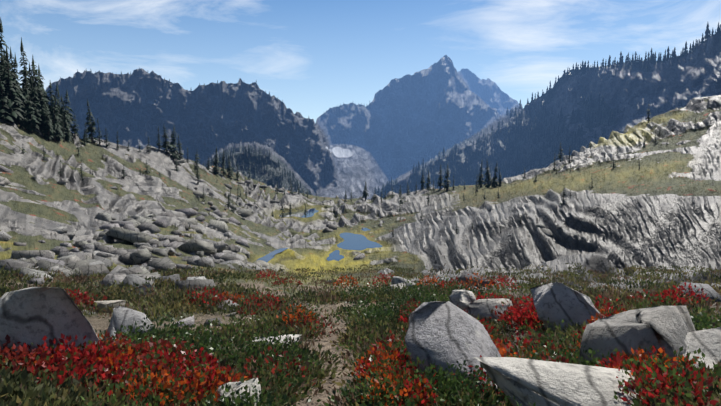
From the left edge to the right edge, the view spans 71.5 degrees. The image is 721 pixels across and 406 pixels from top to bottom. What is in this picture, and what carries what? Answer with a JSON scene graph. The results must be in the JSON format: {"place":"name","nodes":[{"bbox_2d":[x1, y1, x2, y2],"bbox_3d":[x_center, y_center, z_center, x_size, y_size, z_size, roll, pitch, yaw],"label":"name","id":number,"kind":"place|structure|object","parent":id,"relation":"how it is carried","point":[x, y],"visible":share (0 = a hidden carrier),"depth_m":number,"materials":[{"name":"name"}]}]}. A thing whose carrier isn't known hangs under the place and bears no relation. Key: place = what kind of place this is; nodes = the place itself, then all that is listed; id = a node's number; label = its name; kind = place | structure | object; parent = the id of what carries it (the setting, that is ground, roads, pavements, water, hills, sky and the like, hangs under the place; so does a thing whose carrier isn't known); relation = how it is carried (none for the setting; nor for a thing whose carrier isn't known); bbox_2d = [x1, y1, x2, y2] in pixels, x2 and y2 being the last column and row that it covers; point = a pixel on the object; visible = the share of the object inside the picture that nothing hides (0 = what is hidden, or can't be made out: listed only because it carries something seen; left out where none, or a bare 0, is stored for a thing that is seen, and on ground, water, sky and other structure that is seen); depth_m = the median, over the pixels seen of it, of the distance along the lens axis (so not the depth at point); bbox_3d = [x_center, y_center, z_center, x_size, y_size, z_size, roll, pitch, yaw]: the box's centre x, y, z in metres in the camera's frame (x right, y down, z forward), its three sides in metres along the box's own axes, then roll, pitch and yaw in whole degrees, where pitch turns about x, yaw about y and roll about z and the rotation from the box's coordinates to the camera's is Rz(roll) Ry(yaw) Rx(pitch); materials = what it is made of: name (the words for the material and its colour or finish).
{"place":"outdoors","nodes":[
{"label":"outdoors","id":0,"kind":"place"},
{"bbox_2d":[0,32,720,405],"bbox_3d":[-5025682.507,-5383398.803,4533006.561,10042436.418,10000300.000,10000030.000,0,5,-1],"label":"mountain terrain","id":1,"kind":"structure","parent":0,"point":[660,204],"depth_m":77.61,"materials":[{"name":"grey stone"}]},
{"bbox_2d":[253,208,381,262],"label":"ponds","id":2,"kind":"structure","parent":1,"relation":"on","point":[351,241],"depth_m":66.99,"materials":[{"name":"blue liquid"}]},
{"bbox_2d":[0,17,695,236],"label":"conifer trees","id":3,"kind":"object","parent":1,"relation":"on","point":[29,106],"visible":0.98,"depth_m":60.48,"materials":[{"name":"green plant"}]},
{"bbox_2d":[0,276,720,405],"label":"boulders","id":4,"kind":"object","parent":1,"relation":"on","point":[443,333],"visible":0.52,"depth_m":3.54,"materials":[{"name":"grey stone"}]},
{"bbox_2d":[0,262,720,405],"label":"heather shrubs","id":5,"kind":"object","parent":1,"relation":"on","point":[16,385],"visible":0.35,"depth_m":5.87,"materials":[{"name":"red plant"}]},
{"bbox_2d":[0,269,720,405],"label":"red shrubs","id":6,"kind":"object","parent":1,"relation":"on","point":[109,353],"visible":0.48,"depth_m":3.36,"materials":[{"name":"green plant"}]},
{"bbox_2d":[0,275,720,405],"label":"green shrubs","id":7,"kind":"object","parent":1,"relation":"on","point":[138,336],"visible":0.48,"depth_m":3.56,"materials":[{"name":"green plant"}]},
{"bbox_2d":[0,160,720,326],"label":"scattered boulders","id":8,"kind":"object","parent":1,"relation":"on","point":[89,258],"visible":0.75,"depth_m":21.08,"materials":[{"name":"grey stone"}]},
{"bbox_2d":[0,264,720,405],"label":"grass","id":9,"kind":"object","parent":1,"relation":"on","point":[142,309],"visible":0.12,"depth_m":8.28,"materials":[{"name":"green plant"}]},
{"bbox_2d":[51,22,720,197],"bbox_3d":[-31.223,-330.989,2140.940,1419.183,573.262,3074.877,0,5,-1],"label":"conifer trees","id":10,"kind":"object","parent":1,"relation":"on","point":[455,149],"visible":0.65,"depth_m":1150.89,"materials":[{"name":"green plant"}]},
{"bbox_2d":[0,0,720,122],"label":"sky","id":11,"kind":"structure","parent":0,"point":[315,57],"materials":[{"name":"blue"}]}
]}

